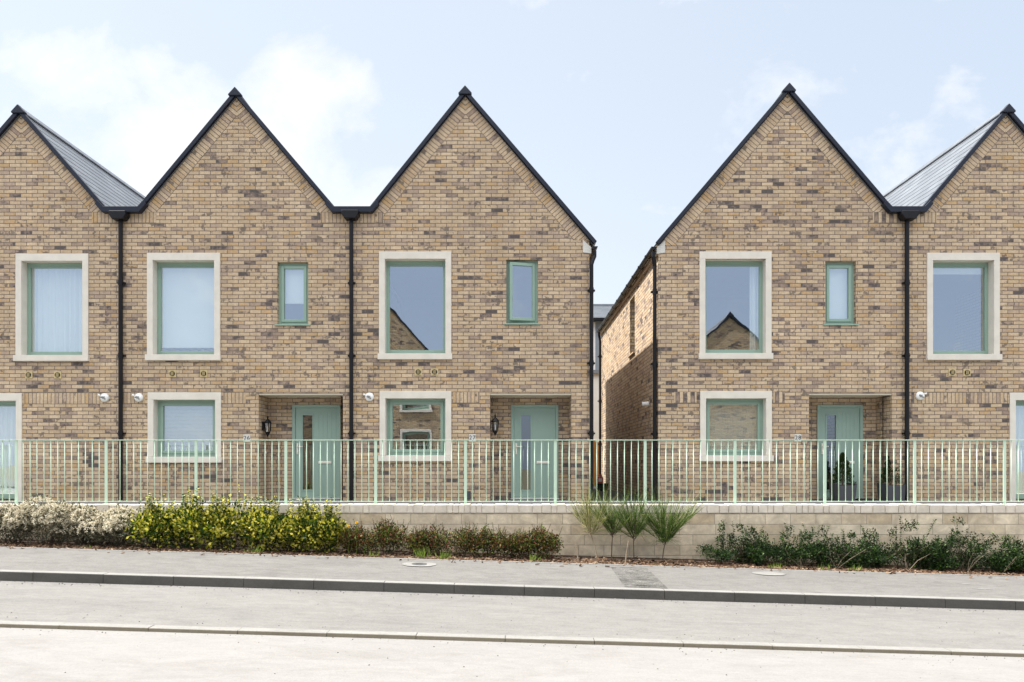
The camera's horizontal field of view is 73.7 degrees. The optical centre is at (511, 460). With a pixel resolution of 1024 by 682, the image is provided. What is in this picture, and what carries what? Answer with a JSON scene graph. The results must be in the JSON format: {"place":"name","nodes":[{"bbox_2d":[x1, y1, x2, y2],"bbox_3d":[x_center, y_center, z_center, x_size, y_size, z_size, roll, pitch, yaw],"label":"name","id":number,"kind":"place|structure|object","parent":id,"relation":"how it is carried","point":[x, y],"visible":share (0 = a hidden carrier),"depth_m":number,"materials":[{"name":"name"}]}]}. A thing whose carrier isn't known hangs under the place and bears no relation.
{"place":"outdoors","nodes":[
{"label":"outdoors","id":0,"kind":"place"},
{"bbox_2d":[0,539,1023,579],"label":"planting bed","id":1,"kind":"object","parent":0,"point":[636,559],"visible":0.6,"depth_m":11.47,"materials":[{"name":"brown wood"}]},
{"bbox_2d":[0,498,40,542],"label":"silver shrub","id":2,"kind":"object","parent":1,"relation":"on","point":[8,527],"visible":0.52,"depth_m":11.12,"materials":[{"name":"grey plant"}]},
{"bbox_2d":[3,493,84,544],"bbox_3d":[-7.615,0.966,11.263,1.209,0.878,0.938,0,0,0],"label":"silver shrub","id":3,"kind":"object","parent":1,"relation":"on","point":[54,512],"visible":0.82,"depth_m":11.07,"materials":[{"name":"grey plant"}]},
{"bbox_2d":[49,502,102,544],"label":"silver shrub","id":4,"kind":"object","parent":1,"relation":"on","point":[80,514],"visible":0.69,"depth_m":11.14,"materials":[{"name":"grey plant"}]},
{"bbox_2d":[76,503,142,546],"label":"silver shrub","id":5,"kind":"object","parent":1,"relation":"on","point":[109,522],"visible":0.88,"depth_m":11.08,"materials":[{"name":"grey plant"}]},
{"bbox_2d":[121,493,184,547],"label":"variegated shrub","id":6,"kind":"object","parent":1,"relation":"on","point":[148,523],"visible":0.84,"depth_m":11.05,"materials":[{"name":"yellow plant"}]},
{"bbox_2d":[153,487,222,548],"bbox_3d":[-5.245,0.952,11.227,1.203,1.075,0.913,0,0,0],"label":"variegated shrub","id":7,"kind":"object","parent":1,"relation":"on","point":[186,519],"visible":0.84,"depth_m":11.07,"materials":[{"name":"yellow plant"}]},
{"bbox_2d":[193,484,256,550],"bbox_3d":[-4.660,0.938,11.215,1.042,1.107,0.840,0,0,0],"label":"variegated shrub","id":8,"kind":"object","parent":1,"relation":"on","point":[224,523],"visible":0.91,"depth_m":11.12,"materials":[{"name":"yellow plant"}]},
{"bbox_2d":[244,546,264,552],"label":"grass tuft","id":9,"kind":"object","parent":1,"relation":"on","point":[256,549],"visible":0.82,"depth_m":10.84,"materials":[{"name":"green plant"}]},
{"bbox_2d":[237,496,291,550],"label":"variegated shrub","id":10,"kind":"object","parent":1,"relation":"on","point":[264,521],"visible":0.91,"depth_m":11.05,"materials":[{"name":"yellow plant"}]},
{"bbox_2d":[271,495,323,551],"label":"variegated shrub","id":11,"kind":"object","parent":1,"relation":"on","point":[295,526],"visible":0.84,"depth_m":11.06,"materials":[{"name":"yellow plant"}]},
{"bbox_2d":[299,497,348,553],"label":"variegated shrub","id":12,"kind":"object","parent":1,"relation":"on","point":[327,532],"visible":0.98,"depth_m":11.09,"materials":[{"name":"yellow plant"}]},
{"bbox_2d":[336,519,378,553],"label":"bronze shrub","id":13,"kind":"object","parent":1,"relation":"on","point":[357,537],"visible":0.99,"depth_m":11.09,"materials":[{"name":"green plant"}]},
{"bbox_2d":[370,515,410,554],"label":"bronze shrub","id":14,"kind":"object","parent":1,"relation":"on","point":[387,536],"visible":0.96,"depth_m":11.17,"materials":[{"name":"green plant"}]},
{"bbox_2d":[405,524,432,555],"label":"bronze shrub","id":15,"kind":"object","parent":1,"relation":"on","point":[413,539],"visible":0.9,"depth_m":11.11,"materials":[{"name":"green plant"}]},
{"bbox_2d":[413,547,429,557],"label":"grass tuft","id":16,"kind":"object","parent":1,"relation":"on","point":[419,552],"visible":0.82,"depth_m":10.82,"materials":[{"name":"green plant"}]},
{"bbox_2d":[435,551,455,558],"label":"grass tuft","id":17,"kind":"object","parent":1,"relation":"on","point":[442,557],"visible":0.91,"depth_m":10.80,"materials":[{"name":"green plant"}]},
{"bbox_2d":[417,522,479,555],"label":"bronze shrub","id":18,"kind":"object","parent":1,"relation":"on","point":[435,542],"visible":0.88,"depth_m":11.17,"materials":[{"name":"green plant"}]},
{"bbox_2d":[460,523,510,557],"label":"bronze shrub","id":19,"kind":"object","parent":1,"relation":"on","point":[487,542],"visible":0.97,"depth_m":11.10,"materials":[{"name":"green plant"}]},
{"bbox_2d":[497,527,534,558],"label":"bronze shrub","id":20,"kind":"object","parent":1,"relation":"on","point":[516,545],"visible":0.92,"depth_m":11.11,"materials":[{"name":"green plant"}]},
{"bbox_2d":[521,522,563,558],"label":"bronze shrub","id":21,"kind":"object","parent":1,"relation":"on","point":[538,537],"visible":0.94,"depth_m":11.14,"materials":[{"name":"green plant"}]},
{"bbox_2d":[562,472,630,558],"bbox_3d":[1.428,0.845,11.323,0.960,1.657,1.312,0,0,-23],"label":"broom plant","id":22,"kind":"object","parent":1,"relation":"on","point":[587,520],"visible":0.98,"depth_m":11.29,"materials":[{"name":"green plant"}]},
{"bbox_2d":[572,472,644,557],"bbox_3d":[1.603,0.909,11.397,1.314,1.537,0.890,0,0,19],"label":"broom plant","id":23,"kind":"object","parent":1,"relation":"on","point":[611,523],"visible":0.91,"depth_m":11.30,"materials":[{"name":"green plant"}]},
{"bbox_2d":[595,478,667,560],"bbox_3d":[2.007,0.941,11.267,1.363,1.496,1.236,0,0,0],"label":"broom plant","id":24,"kind":"object","parent":1,"relation":"on","point":[636,527],"visible":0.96,"depth_m":11.24,"materials":[{"name":"green plant"}]},
{"bbox_2d":[612,481,712,560],"bbox_3d":[2.515,0.951,11.307,1.778,1.504,0.815,0,0,7],"label":"broom plant","id":25,"kind":"object","parent":1,"relation":"on","point":[668,533],"visible":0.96,"depth_m":11.27,"materials":[{"name":"green plant"}]},
{"bbox_2d":[694,519,768,564],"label":"evergreen shrub","id":26,"kind":"object","parent":1,"relation":"on","point":[720,555],"visible":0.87,"depth_m":11.28,"materials":[{"name":"green plant"}]},
{"bbox_2d":[743,530,788,564],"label":"evergreen shrub","id":27,"kind":"object","parent":1,"relation":"on","point":[762,552],"visible":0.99,"depth_m":11.14,"materials":[{"name":"green plant"}]},
{"bbox_2d":[776,523,829,566],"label":"evergreen shrub","id":28,"kind":"object","parent":1,"relation":"on","point":[801,552],"visible":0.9,"depth_m":11.15,"materials":[{"name":"green plant"}]},
{"bbox_2d":[797,523,867,567],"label":"evergreen shrub","id":29,"kind":"object","parent":1,"relation":"on","point":[839,550],"visible":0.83,"depth_m":11.18,"materials":[{"name":"green plant"}]},
{"bbox_2d":[837,538,896,567],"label":"evergreen shrub","id":30,"kind":"object","parent":1,"relation":"on","point":[871,556],"visible":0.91,"depth_m":11.17,"materials":[{"name":"green plant"}]},
{"bbox_2d":[860,516,945,569],"bbox_3d":[6.445,1.355,11.335,1.254,0.914,0.640,0,0,14],"label":"evergreen shrub","id":31,"kind":"object","parent":1,"relation":"on","point":[902,549],"visible":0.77,"depth_m":11.24,"materials":[{"name":"green plant"}]},
{"bbox_2d":[902,535,960,570],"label":"evergreen shrub","id":32,"kind":"object","parent":1,"relation":"on","point":[936,565],"visible":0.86,"depth_m":11.17,"materials":[{"name":"green plant"}]},
{"bbox_2d":[926,516,990,571],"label":"evergreen shrub","id":33,"kind":"object","parent":1,"relation":"on","point":[967,557],"visible":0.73,"depth_m":11.19,"materials":[{"name":"green plant"}]},
{"bbox_2d":[962,532,1023,572],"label":"evergreen shrub","id":34,"kind":"object","parent":1,"relation":"on","point":[995,562],"visible":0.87,"depth_m":11.18,"materials":[{"name":"green plant"}]},
{"bbox_2d":[1000,535,1023,572],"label":"evergreen shrub","id":35,"kind":"object","parent":1,"relation":"on","point":[1019,550],"visible":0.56,"depth_m":11.14,"materials":[{"name":"green plant"}]},
{"bbox_2d":[0,627,1023,681],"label":"road","id":36,"kind":"structure","parent":0,"point":[31,655],"depth_m":6.30,"materials":[{"name":"grey asphalt"}]},
{"bbox_2d":[0,581,1023,676],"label":"grit","id":37,"kind":"object","parent":36,"relation":"on","point":[520,630],"visible":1,"depth_m":7.74,"materials":[{"name":"grey gravel"}]},
{"bbox_2d":[0,581,1023,649],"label":"parking bay","id":38,"kind":"object","parent":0,"point":[472,614],"visible":1,"depth_m":7.92,"materials":[{"name":"grey asphalt"}]},
{"bbox_2d":[0,547,1023,598],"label":"pavement","id":39,"kind":"structure","parent":0,"point":[481,572],"depth_m":9.78,"materials":[{"name":"grey concrete"}]},
{"bbox_2d":[402,562,435,565],"bbox_3d":[-1.397,1.549,10.284,0.529,0.014,0.460,2,0,0],"label":"stop tap cover","id":40,"kind":"object","parent":39,"relation":"on","point":[418,564],"visible":1,"depth_m":10.27,"materials":[{"name":"metal"}]},
{"bbox_2d":[0,569,1023,609],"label":"kerb","id":41,"kind":"structure","parent":39,"relation":"on","point":[515,590],"depth_m":8.90,"materials":[{"name":"concrete"}]},
{"bbox_2d":[1,547,1023,576],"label":"path edging","id":42,"kind":"object","parent":39,"relation":"on","point":[513,561],"visible":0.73,"depth_m":10.68,"materials":[{"name":"concrete"}]},
{"bbox_2d":[611,567,666,587],"bbox_3d":[1.787,1.659,9.784,0.579,0.058,1.480,0,0,0],"label":"asphalt patch","id":43,"kind":"object","parent":39,"relation":"on","point":[636,577],"visible":1,"depth_m":9.70,"materials":[{"name":"grey asphalt"}]},
{"bbox_2d":[752,571,784,574],"bbox_3d":[3.891,1.702,10.348,0.514,0.001,0.354,2,0,0],"label":"stop tap cover","id":44,"kind":"object","parent":39,"relation":"on","point":[768,573],"visible":1,"depth_m":10.34,"materials":[{"name":"metal"}]},
{"bbox_2d":[0,500,1023,503],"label":"terrace paving","id":45,"kind":"structure","parent":0,"point":[548,502],"depth_m":13.55,"materials":[{"name":"grey concrete"}]},
{"bbox_2d":[829,452,856,500],"bbox_3d":[6.665,0.308,13.765,0.501,0.994,0.517,0,0,0],"label":"potted conifer","id":46,"kind":"object","parent":45,"relation":"on","point":[842,486],"visible":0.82,"depth_m":13.66,"materials":[{"name":"green plant"}]},
{"bbox_2d":[855,498,877,500],"bbox_3d":[7.145,0.781,13.750,0.320,0.045,0.300,0,0,0],"label":"door mat","id":47,"kind":"object","parent":45,"relation":"on","point":[864,499],"depth_m":13.62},
{"bbox_2d":[877,455,904,500],"bbox_3d":[7.651,0.306,13.775,0.511,0.997,0.500,0,0,0],"label":"potted conifer","id":48,"kind":"object","parent":45,"relation":"on","point":[886,492],"visible":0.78,"depth_m":13.63,"materials":[{"name":"green plant"}]},
{"bbox_2d":[0,0,1023,303],"label":"sky","id":49,"kind":"structure","parent":0,"point":[626,109],"materials":[{"name":"blue"}]},
{"bbox_2d":[593,486,649,499],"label":"passage path","id":50,"kind":"structure","parent":0,"point":[600,493],"depth_m":16.22,"materials":[{"name":"grey concrete"}]},
{"bbox_2d":[595,483,608,490],"bbox_3d":[2.580,0.762,19.600,0.360,0.245,0.430,0,0,0],"label":"recycling box","id":51,"kind":"object","parent":50,"relation":"on","point":[599,486],"visible":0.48,"depth_m":19.40,"materials":[{"name":"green plastic"}]},
{"bbox_2d":[597,475,602,482],"bbox_3d":[2.520,0.517,19.597,0.198,0.245,0.166,0,0,0],"label":"red carton","id":52,"kind":"object","parent":51,"relation":"on","point":[599,479],"visible":0.63,"depth_m":19.52,"materials":[{"name":"plastic"}]},
{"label":"ground","id":53,"kind":"structure","parent":0,"visible":0},
{"bbox_2d":[0,104,148,500],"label":"terraced house","id":54,"kind":"structure","parent":53,"relation":"on","point":[67,208],"depth_m":13.65,"materials":[{"name":"brick"}]},
{"bbox_2d":[0,393,21,500],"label":"window","id":55,"kind":"structure","parent":54,"relation":"in","point":[10,403],"depth_m":13.90,"materials":[{"name":"clear glass"}]},
{"bbox_2d":[13,253,89,360],"bbox_3d":[-9.191,-3.069,13.764,1.493,2.153,0.352,0,0,0],"label":"window","id":56,"kind":"structure","parent":54,"relation":"in","point":[52,289],"depth_m":13.89,"materials":[{"name":"clear glass"}]},
{"bbox_2d":[122,87,379,500],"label":"terraced house","id":57,"kind":"structure","parent":53,"relation":"on","point":[238,278],"depth_m":13.65,"materials":[{"name":"brick"}]},
{"bbox_2d":[145,253,220,360],"bbox_3d":[-6.562,-3.083,13.742,1.500,2.153,0.309,0,0,0],"label":"window","id":58,"kind":"structure","parent":57,"relation":"in","point":[183,289],"depth_m":13.89,"materials":[{"name":"glass"}]},
{"bbox_2d":[145,392,221,462],"bbox_3d":[-6.545,-0.670,13.742,1.506,1.406,0.308,0,0,0],"label":"window","id":59,"kind":"structure","parent":57,"relation":"in","point":[157,401],"depth_m":13.80,"materials":[{"name":"green paint"}]},
{"bbox_2d":[275,263,310,325],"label":"window","id":60,"kind":"structure","parent":57,"relation":"in","point":[293,277],"depth_m":13.73,"materials":[{"name":"green paint"}]},
{"bbox_2d":[290,405,340,499],"bbox_3d":[-4.062,-0.186,14.165,1.025,1.964,0.170,0,0,0],"label":"door","id":61,"kind":"structure","parent":57,"relation":"in","point":[310,423],"depth_m":14.19,"materials":[{"name":"green paint"}]},
{"bbox_2d":[352,86,597,500],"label":"terraced house","id":62,"kind":"structure","parent":53,"relation":"on","point":[474,249],"depth_m":13.65,"materials":[{"name":"brick"}]},
{"bbox_2d":[378,391,450,460],"bbox_3d":[-1.930,-0.696,13.729,1.473,1.406,0.282,0,0,0],"label":"window","id":63,"kind":"structure","parent":62,"relation":"in","point":[388,399],"depth_m":13.63,"materials":[{"name":"green paint"}]},
{"bbox_2d":[378,251,451,359],"bbox_3d":[-1.936,-3.106,13.729,1.485,2.159,0.282,0,0,0],"label":"window","id":64,"kind":"structure","parent":62,"relation":"in","point":[387,259],"depth_m":13.63,"materials":[{"name":"green paint"}]},
{"bbox_2d":[504,261,539,324],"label":"window","id":65,"kind":"structure","parent":62,"relation":"in","point":[510,320],"depth_m":13.71,"materials":[{"name":"green paint"}]},
{"bbox_2d":[511,405,558,499],"bbox_3d":[0.473,-0.186,14.165,1.005,1.964,0.170,0,0,0],"label":"door","id":66,"kind":"structure","parent":62,"relation":"in","point":[530,423],"depth_m":14.19,"materials":[{"name":"green paint"}]},
{"bbox_2d":[0,503,1023,568],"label":"retaining wall","id":67,"kind":"structure","parent":53,"relation":"on","point":[701,527],"depth_m":11.70,"materials":[{"name":"stone"}]},
{"bbox_2d":[0,440,1023,504],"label":"metal railing","id":68,"kind":"object","parent":67,"relation":"on","point":[555,501],"visible":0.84,"depth_m":11.84,"materials":[{"name":"green metal"}]},
{"bbox_2d":[0,620,1023,656],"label":"channel kerb","id":69,"kind":"structure","parent":53,"relation":"on","point":[510,638],"depth_m":7.00,"materials":[{"name":"concrete"}]},
{"bbox_2d":[593,440,598,485],"bbox_3d":[3.138,0.150,23.960,2.875,1.800,0.120,0,0,0],"label":"timber fence","id":70,"kind":"object","parent":53,"relation":"on","point":[594,461],"visible":0.05,"depth_m":23.90,"materials":[{"name":"brown wood"}]},
{"bbox_2d":[593,304,613,441],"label":"house","id":71,"kind":"structure","parent":53,"relation":"on","point":[600,312],"depth_m":27.00,"materials":[{"name":"white"}]},
{"bbox_2d":[596,83,932,500],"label":"terraced house","id":72,"kind":"structure","parent":53,"relation":"on","point":[764,296],"depth_m":13.65,"materials":[{"name":"brick"}]},
{"bbox_2d":[698,251,772,358],"bbox_3d":[4.466,-3.109,13.764,1.480,2.153,0.352,0,0,0],"label":"window","id":73,"kind":"structure","parent":72,"relation":"in","point":[760,270],"depth_m":13.64,"materials":[{"name":"green paint"}]},
{"bbox_2d":[699,391,773,460],"bbox_3d":[4.476,-0.696,13.742,1.473,1.406,0.308,0,0,0],"label":"window","id":74,"kind":"structure","parent":72,"relation":"in","point":[762,400],"depth_m":13.78,"materials":[{"name":"clear glass"}]},
{"bbox_2d":[816,405,862,499],"bbox_3d":[6.813,-0.186,14.165,0.970,1.964,0.170,0,0,0],"label":"door","id":75,"kind":"structure","parent":72,"relation":"in","point":[835,423],"depth_m":14.19,"materials":[{"name":"green paint"}]},
{"bbox_2d":[823,263,858,324],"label":"window","id":76,"kind":"structure","parent":72,"relation":"in","point":[839,277],"depth_m":13.77,"materials":[{"name":"glass"}]},
{"bbox_2d":[883,103,1023,500],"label":"terraced house","id":77,"kind":"structure","parent":53,"relation":"on","point":[966,306],"depth_m":13.65,"materials":[{"name":"brick"}]},
{"bbox_2d":[926,253,1001,359],"bbox_3d":[9.018,-3.086,13.742,1.493,2.146,0.309,0,0,0],"label":"window","id":78,"kind":"structure","parent":77,"relation":"in","point":[987,265],"depth_m":13.63,"materials":[{"name":"green paint"}]},
{"bbox_2d":[1009,393,1023,500],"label":"window","id":79,"kind":"structure","parent":77,"relation":"in","point":[1016,400],"depth_m":13.65,"materials":[{"name":"green paint"}]}
]}

